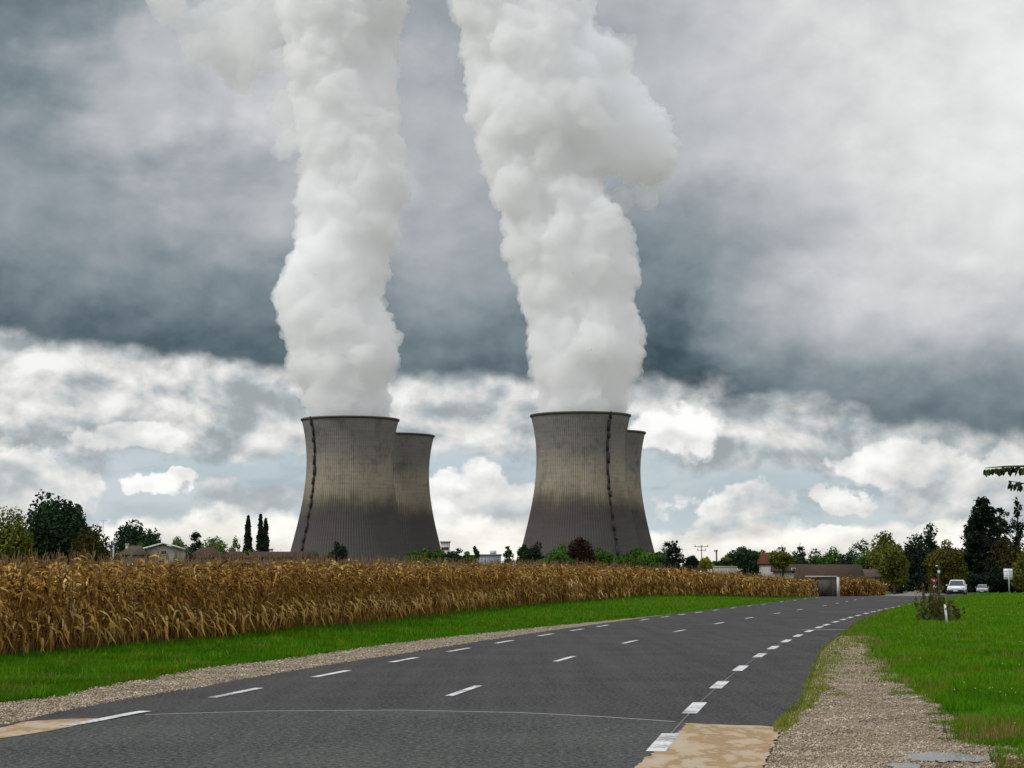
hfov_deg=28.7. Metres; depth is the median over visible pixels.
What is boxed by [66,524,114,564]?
tree
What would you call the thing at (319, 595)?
maize plant
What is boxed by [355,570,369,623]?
maize plant
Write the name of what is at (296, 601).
maize plant
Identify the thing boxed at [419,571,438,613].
maize plant
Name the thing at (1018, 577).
tree
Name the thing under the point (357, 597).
maize plant
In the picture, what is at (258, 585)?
maize plant
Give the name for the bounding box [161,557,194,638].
maize plant
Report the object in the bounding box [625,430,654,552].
cooling tower
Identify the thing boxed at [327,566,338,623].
maize plant
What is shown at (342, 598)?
maize plant
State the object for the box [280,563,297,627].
maize plant
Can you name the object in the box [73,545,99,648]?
maize plant
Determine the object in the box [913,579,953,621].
weed clump
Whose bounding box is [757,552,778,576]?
house
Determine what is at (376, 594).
maize plant
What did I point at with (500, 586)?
maize plant
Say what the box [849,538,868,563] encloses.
tree
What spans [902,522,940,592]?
tree
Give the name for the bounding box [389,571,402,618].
maize plant
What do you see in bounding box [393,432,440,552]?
cooling tower
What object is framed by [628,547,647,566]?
shrub
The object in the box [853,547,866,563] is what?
tree
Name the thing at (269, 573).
maize plant
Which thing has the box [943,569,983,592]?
shrub
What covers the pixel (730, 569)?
garden wall
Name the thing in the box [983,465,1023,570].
lime tree
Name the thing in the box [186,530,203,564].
conifer tree
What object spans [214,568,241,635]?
maize plant
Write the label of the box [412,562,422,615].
maize plant
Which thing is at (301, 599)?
maize plant
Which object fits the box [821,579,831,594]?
door
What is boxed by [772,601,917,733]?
yellow verge grass
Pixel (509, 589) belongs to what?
maize plant
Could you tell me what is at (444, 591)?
maize plant
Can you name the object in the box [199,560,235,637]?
maize plant
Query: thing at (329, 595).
maize plant
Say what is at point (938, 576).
street lamp
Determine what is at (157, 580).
maize plant
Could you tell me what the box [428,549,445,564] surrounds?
shrub
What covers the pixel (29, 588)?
maize plant
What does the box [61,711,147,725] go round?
road line
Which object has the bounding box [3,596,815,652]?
field
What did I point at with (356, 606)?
maize plant
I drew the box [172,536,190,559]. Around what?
tree
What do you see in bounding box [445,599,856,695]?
marking
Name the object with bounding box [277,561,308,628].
maize plant
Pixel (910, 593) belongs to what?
side road
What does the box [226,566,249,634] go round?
maize plant
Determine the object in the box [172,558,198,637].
maize plant
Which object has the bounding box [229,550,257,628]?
maize plant
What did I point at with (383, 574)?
maize plant
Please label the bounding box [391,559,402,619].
maize plant
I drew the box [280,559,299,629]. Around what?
maize plant
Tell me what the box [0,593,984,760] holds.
road
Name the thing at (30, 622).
maize plant
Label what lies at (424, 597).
maize plant
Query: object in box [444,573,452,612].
maize plant
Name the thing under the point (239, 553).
house
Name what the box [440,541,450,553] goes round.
tower block
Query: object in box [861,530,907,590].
tree
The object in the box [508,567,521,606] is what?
maize plant
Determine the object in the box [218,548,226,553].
shrub
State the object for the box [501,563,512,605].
maize plant
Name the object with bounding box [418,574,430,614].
maize plant
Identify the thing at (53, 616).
maize plant
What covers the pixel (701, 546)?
utility pole
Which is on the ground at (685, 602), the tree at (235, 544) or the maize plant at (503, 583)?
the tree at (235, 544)
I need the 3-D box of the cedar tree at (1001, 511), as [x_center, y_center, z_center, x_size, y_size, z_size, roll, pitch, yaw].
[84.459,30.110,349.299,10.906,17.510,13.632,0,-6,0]
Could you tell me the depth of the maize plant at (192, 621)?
52.86 m
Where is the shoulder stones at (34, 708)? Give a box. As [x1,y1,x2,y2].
[0,626,559,724]
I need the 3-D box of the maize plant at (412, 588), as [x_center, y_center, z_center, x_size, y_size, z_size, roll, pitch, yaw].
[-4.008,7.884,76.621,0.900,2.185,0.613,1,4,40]
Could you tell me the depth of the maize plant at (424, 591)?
79.98 m
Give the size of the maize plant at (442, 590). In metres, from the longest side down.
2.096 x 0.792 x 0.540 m
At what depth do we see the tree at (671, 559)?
328.08 m
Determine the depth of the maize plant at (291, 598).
61.31 m
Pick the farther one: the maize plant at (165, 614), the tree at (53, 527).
the tree at (53, 527)
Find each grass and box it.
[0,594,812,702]
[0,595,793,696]
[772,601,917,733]
[837,595,1023,767]
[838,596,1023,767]
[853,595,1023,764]
[885,592,1023,594]
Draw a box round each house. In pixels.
[118,544,148,562]
[143,542,188,563]
[186,547,226,563]
[224,551,248,562]
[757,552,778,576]
[770,564,796,579]
[794,564,865,594]
[863,569,882,580]
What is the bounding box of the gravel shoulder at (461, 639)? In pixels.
[0,614,668,721]
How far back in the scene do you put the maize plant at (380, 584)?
71.45 m
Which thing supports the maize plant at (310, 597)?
on the field at (30, 645)
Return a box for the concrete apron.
[0,718,97,737]
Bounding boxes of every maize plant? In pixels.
[0,576,21,654]
[0,577,15,655]
[2,560,39,653]
[2,574,34,653]
[3,563,37,653]
[4,575,40,653]
[10,561,38,653]
[14,563,41,652]
[26,565,56,651]
[26,574,59,652]
[31,560,71,654]
[35,559,59,643]
[37,568,68,646]
[44,566,77,650]
[50,554,73,649]
[53,551,86,649]
[57,561,88,649]
[67,551,104,647]
[70,551,104,649]
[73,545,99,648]
[73,572,99,649]
[77,575,109,646]
[79,552,113,644]
[79,564,104,646]
[79,574,115,646]
[90,571,110,645]
[94,550,128,646]
[98,574,120,647]
[100,570,133,642]
[106,572,136,643]
[108,565,131,643]
[113,562,134,644]
[114,571,139,643]
[121,560,150,643]
[128,565,157,642]
[129,556,157,642]
[130,564,163,642]
[132,561,159,642]
[134,571,160,643]
[140,572,171,642]
[144,564,171,642]
[145,566,172,640]
[150,568,171,643]
[151,572,173,642]
[156,565,191,639]
[157,556,183,640]
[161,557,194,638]
[170,551,197,638]
[171,554,190,639]
[171,561,197,638]
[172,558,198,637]
[178,568,196,638]
[179,560,207,636]
[182,557,200,635]
[182,559,207,637]
[186,573,216,636]
[188,556,222,637]
[195,566,221,636]
[195,568,223,636]
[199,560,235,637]
[200,562,230,637]
[200,573,237,636]
[205,573,225,636]
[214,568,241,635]
[217,559,241,637]
[220,578,243,635]
[221,567,241,637]
[222,557,244,636]
[226,558,262,633]
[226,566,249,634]
[228,558,253,634]
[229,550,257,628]
[232,562,265,634]
[243,562,261,628]
[246,562,269,632]
[246,570,270,632]
[248,564,268,634]
[248,574,270,629]
[251,558,270,631]
[252,575,277,629]
[256,566,272,633]
[257,561,283,629]
[260,562,282,630]
[260,564,274,629]
[261,554,287,630]
[264,563,286,629]
[265,569,291,630]
[272,560,292,630]
[272,572,296,630]
[273,556,290,629]
[276,573,296,624]
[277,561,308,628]
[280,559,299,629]
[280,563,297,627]
[283,557,303,628]
[285,555,304,625]
[287,569,304,627]
[288,553,309,628]
[288,559,311,627]
[289,552,309,627]
[289,564,313,625]
[293,571,314,624]
[295,564,313,626]
[296,559,320,625]
[297,556,319,624]
[299,566,325,626]
[304,551,328,626]
[304,563,317,624]
[305,575,321,625]
[308,569,325,624]
[309,565,330,620]
[310,564,329,622]
[311,569,329,624]
[319,563,339,620]
[321,560,340,624]
[321,567,340,624]
[321,574,331,623]
[322,568,336,624]
[323,560,338,624]
[323,572,351,623]
[325,566,335,621]
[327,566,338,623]
[330,568,342,621]
[333,567,343,620]
[335,572,352,625]
[336,564,359,622]
[337,563,351,618]
[337,566,355,624]
[338,569,357,623]
[339,569,353,622]
[341,564,366,624]
[342,562,362,619]
[342,565,365,624]
[345,563,363,623]
[346,569,360,624]
[350,562,366,623]
[352,551,374,622]
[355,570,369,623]
[355,575,374,623]
[356,572,372,622]
[358,566,372,622]
[359,567,376,622]
[359,568,376,621]
[362,563,380,623]
[362,574,382,621]
[366,564,382,618]
[366,565,386,620]
[367,562,392,621]
[368,565,386,620]
[369,559,390,620]
[369,563,388,613]
[371,576,387,619]
[373,570,388,621]
[378,564,393,619]
[379,560,396,615]
[379,562,393,615]
[382,562,399,620]
[384,567,401,617]
[386,571,399,619]
[389,570,404,618]
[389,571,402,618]
[391,555,402,611]
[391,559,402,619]
[391,574,405,618]
[392,564,411,616]
[392,570,409,616]
[393,576,407,618]
[394,563,408,615]
[396,572,417,615]
[398,563,411,618]
[401,575,413,615]
[402,565,412,617]
[403,559,421,616]
[405,561,418,614]
[406,563,418,616]
[406,563,424,615]
[406,570,420,617]
[409,576,425,610]
[410,552,429,609]
[411,572,426,607]
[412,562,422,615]
[412,564,425,614]
[418,569,430,614]
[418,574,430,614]
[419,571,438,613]
[420,569,429,613]
[421,564,432,614]
[423,561,441,612]
[423,563,438,615]
[424,562,450,615]
[427,560,439,615]
[427,563,447,614]
[430,570,445,611]
[432,566,447,614]
[433,567,443,609]
[436,566,448,614]
[439,561,452,612]
[439,564,453,612]
[440,568,454,611]
[444,558,457,612]
[444,562,452,611]
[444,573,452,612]
[445,566,456,604]
[445,573,460,612]
[447,568,463,609]
[450,575,459,611]
[452,562,462,610]
[453,569,471,606]
[455,570,468,610]
[455,571,466,611]
[456,564,469,612]
[458,558,472,606]
[461,567,470,610]
[464,566,474,606]
[466,560,482,610]
[466,576,476,609]
[467,568,483,608]
[471,559,480,609]
[473,571,481,604]
[478,558,489,606]
[479,566,491,603]
[479,568,489,608]
[481,565,494,607]
[481,578,492,604]
[487,561,500,606]
[487,562,497,603]
[487,564,498,607]
[487,566,498,607]
[490,573,501,606]
[491,564,504,607]
[492,570,506,604]
[494,560,505,599]
[494,565,504,599]
[496,557,513,604]
[498,566,507,602]
[500,573,514,604]
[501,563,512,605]
[504,563,515,605]
[506,562,524,604]
[507,563,516,605]
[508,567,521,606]
[509,562,518,606]
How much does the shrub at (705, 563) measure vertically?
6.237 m
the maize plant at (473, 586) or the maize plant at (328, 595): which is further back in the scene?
the maize plant at (473, 586)
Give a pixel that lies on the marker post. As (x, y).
(945, 612)
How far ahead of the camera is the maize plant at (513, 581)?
98.83 m
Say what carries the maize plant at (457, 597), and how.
on the field at (30, 645)
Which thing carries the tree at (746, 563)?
on the ground at (685, 602)
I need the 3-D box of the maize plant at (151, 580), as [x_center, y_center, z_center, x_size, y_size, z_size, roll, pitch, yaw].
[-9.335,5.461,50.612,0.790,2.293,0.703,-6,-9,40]
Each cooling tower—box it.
[290,415,407,564]
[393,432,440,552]
[523,411,639,566]
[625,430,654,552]
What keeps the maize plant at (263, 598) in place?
on the ground at (685, 602)
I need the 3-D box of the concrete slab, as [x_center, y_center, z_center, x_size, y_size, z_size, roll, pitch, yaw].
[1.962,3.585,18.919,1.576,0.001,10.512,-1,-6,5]
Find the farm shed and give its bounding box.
[250,549,318,564]
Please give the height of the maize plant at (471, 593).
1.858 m
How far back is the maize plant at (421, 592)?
78.38 m
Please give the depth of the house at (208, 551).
251.92 m
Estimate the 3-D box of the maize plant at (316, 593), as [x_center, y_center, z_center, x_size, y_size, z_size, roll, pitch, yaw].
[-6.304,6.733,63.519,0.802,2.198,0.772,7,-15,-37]
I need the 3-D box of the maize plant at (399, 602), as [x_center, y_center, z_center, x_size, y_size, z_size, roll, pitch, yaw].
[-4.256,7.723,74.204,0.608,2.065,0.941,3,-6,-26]
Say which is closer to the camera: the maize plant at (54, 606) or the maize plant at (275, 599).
the maize plant at (54, 606)
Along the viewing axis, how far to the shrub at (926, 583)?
328.22 m
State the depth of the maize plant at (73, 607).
46.57 m
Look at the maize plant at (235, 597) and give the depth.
56.20 m
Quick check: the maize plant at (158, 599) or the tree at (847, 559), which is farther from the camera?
the tree at (847, 559)
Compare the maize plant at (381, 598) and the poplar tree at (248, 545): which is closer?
the maize plant at (381, 598)
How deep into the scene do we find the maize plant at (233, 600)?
55.94 m
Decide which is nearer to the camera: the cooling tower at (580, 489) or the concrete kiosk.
the concrete kiosk
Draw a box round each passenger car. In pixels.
[946,580,966,594]
[975,584,988,592]
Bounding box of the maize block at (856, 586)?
[814,574,889,595]
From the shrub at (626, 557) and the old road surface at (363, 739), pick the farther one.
the shrub at (626, 557)
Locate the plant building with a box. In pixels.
[478,551,501,564]
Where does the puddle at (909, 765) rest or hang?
on the gravel path at (876, 716)
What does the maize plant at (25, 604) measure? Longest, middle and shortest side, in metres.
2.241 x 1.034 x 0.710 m
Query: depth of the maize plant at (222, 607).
55.16 m
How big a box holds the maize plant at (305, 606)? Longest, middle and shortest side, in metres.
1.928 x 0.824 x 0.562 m
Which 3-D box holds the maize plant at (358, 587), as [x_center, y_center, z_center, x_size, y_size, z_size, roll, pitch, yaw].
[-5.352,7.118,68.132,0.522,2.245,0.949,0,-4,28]
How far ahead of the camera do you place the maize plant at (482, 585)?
92.25 m
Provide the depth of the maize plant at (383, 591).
71.33 m
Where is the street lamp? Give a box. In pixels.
[936,565,939,589]
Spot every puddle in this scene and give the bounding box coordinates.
[887,762,920,767]
[900,751,989,761]
[934,724,955,728]
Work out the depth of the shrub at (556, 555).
377.30 m
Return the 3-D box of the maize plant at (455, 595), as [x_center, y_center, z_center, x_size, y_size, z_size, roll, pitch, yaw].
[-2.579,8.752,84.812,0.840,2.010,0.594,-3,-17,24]
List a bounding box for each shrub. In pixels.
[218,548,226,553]
[324,552,332,561]
[405,549,420,562]
[417,548,430,563]
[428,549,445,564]
[445,548,467,562]
[464,551,475,563]
[516,544,530,564]
[527,541,546,563]
[538,549,574,565]
[553,543,569,557]
[593,547,615,566]
[614,552,633,566]
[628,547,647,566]
[635,552,657,569]
[649,551,667,569]
[682,555,699,569]
[698,556,714,571]
[711,559,729,565]
[922,573,945,592]
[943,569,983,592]
[972,565,1010,592]
[1005,575,1023,592]
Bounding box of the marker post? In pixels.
[944,604,947,623]
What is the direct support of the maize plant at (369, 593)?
on the field at (30, 645)
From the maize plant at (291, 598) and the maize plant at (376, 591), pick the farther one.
the maize plant at (376, 591)
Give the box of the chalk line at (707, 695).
[671,639,789,732]
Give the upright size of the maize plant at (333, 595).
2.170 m
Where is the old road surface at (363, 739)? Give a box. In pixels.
[0,710,685,767]
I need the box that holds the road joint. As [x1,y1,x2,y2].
[145,710,663,720]
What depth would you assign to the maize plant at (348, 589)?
67.41 m
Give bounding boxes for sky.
[0,0,1023,573]
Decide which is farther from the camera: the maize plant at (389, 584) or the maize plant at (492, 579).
the maize plant at (492, 579)
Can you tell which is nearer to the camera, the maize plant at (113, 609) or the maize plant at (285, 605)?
the maize plant at (113, 609)
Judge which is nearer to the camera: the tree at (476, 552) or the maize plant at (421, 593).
the maize plant at (421, 593)
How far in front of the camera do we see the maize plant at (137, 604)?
49.62 m
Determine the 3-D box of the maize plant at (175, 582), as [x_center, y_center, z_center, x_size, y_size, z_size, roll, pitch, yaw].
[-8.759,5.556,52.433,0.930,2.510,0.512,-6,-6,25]
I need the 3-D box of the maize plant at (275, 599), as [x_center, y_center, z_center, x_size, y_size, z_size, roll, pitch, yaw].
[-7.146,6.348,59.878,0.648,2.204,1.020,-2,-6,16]
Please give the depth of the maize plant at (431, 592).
80.41 m
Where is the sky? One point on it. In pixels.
(783, 240)
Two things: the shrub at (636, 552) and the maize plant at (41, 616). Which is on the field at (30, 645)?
the maize plant at (41, 616)
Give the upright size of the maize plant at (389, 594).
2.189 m
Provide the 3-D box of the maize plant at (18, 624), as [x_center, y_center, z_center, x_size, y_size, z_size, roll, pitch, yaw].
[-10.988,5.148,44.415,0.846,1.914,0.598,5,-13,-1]
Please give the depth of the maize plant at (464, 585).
86.52 m
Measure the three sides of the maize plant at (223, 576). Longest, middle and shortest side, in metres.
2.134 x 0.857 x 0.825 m
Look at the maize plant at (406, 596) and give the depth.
76.33 m
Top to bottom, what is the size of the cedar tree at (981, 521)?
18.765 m
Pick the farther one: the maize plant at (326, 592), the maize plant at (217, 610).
the maize plant at (326, 592)
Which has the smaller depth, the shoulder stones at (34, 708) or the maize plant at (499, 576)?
the shoulder stones at (34, 708)
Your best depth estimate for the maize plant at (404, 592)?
75.41 m
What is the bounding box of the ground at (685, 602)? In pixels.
[26,591,1023,701]
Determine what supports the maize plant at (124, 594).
on the field at (30, 645)
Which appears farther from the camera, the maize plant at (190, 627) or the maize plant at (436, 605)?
the maize plant at (436, 605)
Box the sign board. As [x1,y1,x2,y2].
[1003,569,1012,594]
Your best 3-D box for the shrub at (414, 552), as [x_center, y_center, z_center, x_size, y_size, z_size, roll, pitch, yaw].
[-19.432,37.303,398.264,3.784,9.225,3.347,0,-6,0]
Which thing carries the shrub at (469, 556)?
on the ground at (685, 602)
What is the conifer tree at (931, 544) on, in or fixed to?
on the ground at (685, 602)
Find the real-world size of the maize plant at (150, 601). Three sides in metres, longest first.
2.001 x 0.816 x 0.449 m
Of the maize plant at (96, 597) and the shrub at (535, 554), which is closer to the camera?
the maize plant at (96, 597)
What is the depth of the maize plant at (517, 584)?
98.99 m
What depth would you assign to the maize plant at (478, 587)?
90.62 m
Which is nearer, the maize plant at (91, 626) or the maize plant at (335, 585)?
the maize plant at (91, 626)
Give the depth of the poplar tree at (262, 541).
318.84 m
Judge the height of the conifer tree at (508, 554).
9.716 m
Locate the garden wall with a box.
[713,566,736,573]
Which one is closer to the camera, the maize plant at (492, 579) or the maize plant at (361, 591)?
the maize plant at (361, 591)
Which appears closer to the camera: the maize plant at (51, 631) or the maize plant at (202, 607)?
the maize plant at (51, 631)
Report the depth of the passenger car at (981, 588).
296.99 m
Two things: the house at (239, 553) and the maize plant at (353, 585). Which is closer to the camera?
the maize plant at (353, 585)
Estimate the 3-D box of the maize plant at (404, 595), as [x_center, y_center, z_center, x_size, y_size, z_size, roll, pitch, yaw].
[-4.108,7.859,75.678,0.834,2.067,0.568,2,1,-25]
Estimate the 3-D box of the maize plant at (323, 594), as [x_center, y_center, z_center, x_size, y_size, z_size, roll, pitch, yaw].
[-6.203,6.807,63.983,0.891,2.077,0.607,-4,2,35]
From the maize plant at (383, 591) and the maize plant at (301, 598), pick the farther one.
the maize plant at (383, 591)
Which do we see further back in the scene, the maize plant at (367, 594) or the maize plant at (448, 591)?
the maize plant at (448, 591)
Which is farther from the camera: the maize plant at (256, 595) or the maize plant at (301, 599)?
the maize plant at (301, 599)
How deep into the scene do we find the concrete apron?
23.57 m
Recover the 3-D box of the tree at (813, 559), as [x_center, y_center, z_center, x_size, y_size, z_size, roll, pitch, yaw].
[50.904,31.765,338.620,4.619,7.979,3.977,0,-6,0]
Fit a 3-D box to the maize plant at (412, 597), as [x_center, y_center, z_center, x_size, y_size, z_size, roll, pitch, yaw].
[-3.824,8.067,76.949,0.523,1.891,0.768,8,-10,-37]
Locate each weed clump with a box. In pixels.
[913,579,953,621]
[920,597,965,620]
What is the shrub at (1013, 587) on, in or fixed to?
on the ground at (685, 602)
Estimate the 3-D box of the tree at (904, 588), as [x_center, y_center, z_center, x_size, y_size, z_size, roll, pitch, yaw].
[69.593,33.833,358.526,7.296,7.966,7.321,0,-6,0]
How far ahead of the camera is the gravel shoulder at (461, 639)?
42.92 m
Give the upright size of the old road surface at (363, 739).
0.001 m
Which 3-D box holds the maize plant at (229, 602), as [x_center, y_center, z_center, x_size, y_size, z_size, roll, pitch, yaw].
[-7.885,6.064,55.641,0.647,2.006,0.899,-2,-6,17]
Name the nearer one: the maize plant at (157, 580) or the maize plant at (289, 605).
the maize plant at (157, 580)
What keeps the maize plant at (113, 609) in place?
on the field at (30, 645)
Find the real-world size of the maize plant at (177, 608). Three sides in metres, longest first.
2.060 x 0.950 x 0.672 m
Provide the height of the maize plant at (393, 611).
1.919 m
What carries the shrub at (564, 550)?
on the ground at (685, 602)
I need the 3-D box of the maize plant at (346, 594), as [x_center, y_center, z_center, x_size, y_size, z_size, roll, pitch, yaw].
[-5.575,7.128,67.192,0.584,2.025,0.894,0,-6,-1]
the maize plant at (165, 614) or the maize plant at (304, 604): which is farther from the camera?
the maize plant at (304, 604)
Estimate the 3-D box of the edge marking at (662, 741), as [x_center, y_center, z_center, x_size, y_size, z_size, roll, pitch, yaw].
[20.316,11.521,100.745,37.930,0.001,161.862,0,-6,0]
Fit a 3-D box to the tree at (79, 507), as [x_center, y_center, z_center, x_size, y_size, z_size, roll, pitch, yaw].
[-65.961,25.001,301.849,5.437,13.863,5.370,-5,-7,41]
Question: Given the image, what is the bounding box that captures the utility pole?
[694,545,707,558]
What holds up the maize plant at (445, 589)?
on the ground at (685, 602)
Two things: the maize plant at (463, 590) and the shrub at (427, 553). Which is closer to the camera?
the maize plant at (463, 590)
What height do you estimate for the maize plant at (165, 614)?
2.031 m
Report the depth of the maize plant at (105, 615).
48.55 m
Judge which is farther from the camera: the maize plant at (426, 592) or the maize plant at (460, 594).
the maize plant at (460, 594)
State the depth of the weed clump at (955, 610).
81.43 m
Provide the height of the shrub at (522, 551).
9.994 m
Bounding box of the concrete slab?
[635,723,783,767]
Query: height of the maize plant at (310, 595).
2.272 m
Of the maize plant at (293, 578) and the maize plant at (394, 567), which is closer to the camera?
the maize plant at (293, 578)
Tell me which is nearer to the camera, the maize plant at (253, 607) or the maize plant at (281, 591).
the maize plant at (253, 607)
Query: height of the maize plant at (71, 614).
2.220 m
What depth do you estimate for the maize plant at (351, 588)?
68.30 m
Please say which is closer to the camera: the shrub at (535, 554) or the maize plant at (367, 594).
the maize plant at (367, 594)
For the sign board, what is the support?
on the ground at (685, 602)
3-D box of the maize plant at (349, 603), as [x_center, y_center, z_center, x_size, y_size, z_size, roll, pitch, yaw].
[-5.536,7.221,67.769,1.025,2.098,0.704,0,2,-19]
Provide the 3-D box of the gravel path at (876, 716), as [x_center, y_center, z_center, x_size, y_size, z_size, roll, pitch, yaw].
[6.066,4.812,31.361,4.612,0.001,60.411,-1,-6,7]
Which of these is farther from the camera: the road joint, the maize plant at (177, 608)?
the maize plant at (177, 608)
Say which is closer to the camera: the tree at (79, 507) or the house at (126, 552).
the house at (126, 552)
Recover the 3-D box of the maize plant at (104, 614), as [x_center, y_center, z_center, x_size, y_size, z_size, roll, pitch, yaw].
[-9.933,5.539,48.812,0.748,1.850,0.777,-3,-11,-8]
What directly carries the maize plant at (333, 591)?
on the field at (30, 645)
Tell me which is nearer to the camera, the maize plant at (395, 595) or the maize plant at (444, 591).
the maize plant at (395, 595)
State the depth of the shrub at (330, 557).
273.95 m
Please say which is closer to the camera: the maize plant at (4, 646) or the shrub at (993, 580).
the maize plant at (4, 646)
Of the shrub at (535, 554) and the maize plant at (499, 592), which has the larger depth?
the shrub at (535, 554)
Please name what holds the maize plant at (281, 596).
on the ground at (685, 602)
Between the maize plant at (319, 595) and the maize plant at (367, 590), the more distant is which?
the maize plant at (367, 590)
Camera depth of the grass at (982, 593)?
271.78 m
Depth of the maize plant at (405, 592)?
75.98 m
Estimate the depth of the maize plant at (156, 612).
50.87 m
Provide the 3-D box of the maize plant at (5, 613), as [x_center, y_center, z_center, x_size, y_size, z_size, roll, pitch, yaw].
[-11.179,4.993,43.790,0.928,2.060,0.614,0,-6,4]
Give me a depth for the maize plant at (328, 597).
65.03 m
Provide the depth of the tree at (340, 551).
327.96 m
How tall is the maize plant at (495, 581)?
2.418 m
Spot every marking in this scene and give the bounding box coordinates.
[211,597,816,696]
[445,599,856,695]
[646,600,927,750]
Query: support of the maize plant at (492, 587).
on the ground at (685, 602)
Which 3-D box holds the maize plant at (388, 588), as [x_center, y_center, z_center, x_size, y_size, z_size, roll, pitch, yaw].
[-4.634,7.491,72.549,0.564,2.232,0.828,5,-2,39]
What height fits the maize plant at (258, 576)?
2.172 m
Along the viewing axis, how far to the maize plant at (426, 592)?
78.99 m
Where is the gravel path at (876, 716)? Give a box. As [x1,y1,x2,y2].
[762,636,1023,767]
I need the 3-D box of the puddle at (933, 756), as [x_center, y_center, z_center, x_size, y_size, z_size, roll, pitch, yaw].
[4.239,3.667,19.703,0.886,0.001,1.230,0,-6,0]
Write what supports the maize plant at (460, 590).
on the field at (30, 645)
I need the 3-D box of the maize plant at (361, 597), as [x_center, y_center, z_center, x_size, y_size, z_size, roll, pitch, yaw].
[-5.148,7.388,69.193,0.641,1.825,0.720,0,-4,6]
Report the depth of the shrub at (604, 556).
406.93 m
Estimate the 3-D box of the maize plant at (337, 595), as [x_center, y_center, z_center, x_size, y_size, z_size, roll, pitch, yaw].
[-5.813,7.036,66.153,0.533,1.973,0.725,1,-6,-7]
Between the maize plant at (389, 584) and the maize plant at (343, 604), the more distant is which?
the maize plant at (389, 584)
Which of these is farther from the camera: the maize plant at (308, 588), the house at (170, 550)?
the house at (170, 550)
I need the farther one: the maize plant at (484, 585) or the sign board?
the sign board
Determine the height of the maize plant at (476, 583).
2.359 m
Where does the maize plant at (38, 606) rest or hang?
on the field at (30, 645)
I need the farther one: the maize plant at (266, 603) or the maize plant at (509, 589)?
the maize plant at (509, 589)
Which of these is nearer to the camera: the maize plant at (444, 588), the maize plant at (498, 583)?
the maize plant at (444, 588)
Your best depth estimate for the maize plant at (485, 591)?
93.00 m
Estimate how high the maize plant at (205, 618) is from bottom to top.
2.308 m
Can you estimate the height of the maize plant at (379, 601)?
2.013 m
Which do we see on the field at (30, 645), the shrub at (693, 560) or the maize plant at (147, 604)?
the maize plant at (147, 604)
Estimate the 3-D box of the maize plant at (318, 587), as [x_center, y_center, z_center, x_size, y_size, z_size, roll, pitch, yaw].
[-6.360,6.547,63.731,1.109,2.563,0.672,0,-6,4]
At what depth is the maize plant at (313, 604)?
63.46 m
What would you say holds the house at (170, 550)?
on the ground at (685, 602)
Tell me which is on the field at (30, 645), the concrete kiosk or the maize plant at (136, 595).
the maize plant at (136, 595)
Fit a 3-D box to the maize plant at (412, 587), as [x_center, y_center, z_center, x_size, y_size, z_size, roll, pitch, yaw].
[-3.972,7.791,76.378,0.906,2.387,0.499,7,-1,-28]
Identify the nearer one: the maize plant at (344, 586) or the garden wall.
the maize plant at (344, 586)
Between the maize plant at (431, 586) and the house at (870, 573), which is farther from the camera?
the house at (870, 573)
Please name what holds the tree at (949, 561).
on the ground at (685, 602)
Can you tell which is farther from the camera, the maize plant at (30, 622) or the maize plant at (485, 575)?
the maize plant at (485, 575)
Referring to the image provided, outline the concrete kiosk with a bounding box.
[805,576,839,595]
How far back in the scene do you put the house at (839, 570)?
242.15 m
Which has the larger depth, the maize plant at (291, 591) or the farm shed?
the farm shed
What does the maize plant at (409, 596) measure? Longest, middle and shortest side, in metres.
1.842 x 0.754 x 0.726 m
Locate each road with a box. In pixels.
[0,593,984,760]
[875,591,941,595]
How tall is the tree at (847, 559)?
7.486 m
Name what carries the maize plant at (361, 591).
on the field at (30, 645)
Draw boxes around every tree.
[0,506,36,563]
[19,489,86,562]
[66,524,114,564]
[74,504,91,533]
[108,519,161,561]
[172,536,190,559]
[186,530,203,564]
[199,535,229,551]
[229,535,240,551]
[242,515,254,551]
[255,514,269,551]
[329,541,348,566]
[471,546,479,565]
[501,546,514,563]
[566,536,595,566]
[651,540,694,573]
[720,554,733,565]
[726,546,759,569]
[737,551,760,576]
[768,550,796,578]
[792,543,809,563]
[792,555,805,563]
[807,548,822,563]
[819,546,840,563]
[835,551,852,563]
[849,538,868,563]
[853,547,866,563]
[860,556,877,568]
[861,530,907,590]
[877,544,909,593]
[887,581,914,592]
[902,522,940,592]
[912,524,936,592]
[921,539,969,593]
[928,496,1019,592]
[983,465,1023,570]
[986,536,1023,592]
[987,506,1014,592]
[1006,497,1023,592]
[1009,549,1023,590]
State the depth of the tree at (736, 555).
327.52 m
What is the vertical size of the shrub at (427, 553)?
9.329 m
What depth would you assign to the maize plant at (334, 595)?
65.27 m
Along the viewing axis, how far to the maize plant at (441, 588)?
80.93 m
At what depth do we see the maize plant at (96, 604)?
47.69 m
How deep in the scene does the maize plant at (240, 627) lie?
56.42 m
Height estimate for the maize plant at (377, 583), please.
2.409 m
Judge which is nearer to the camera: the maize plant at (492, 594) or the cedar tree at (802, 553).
the maize plant at (492, 594)

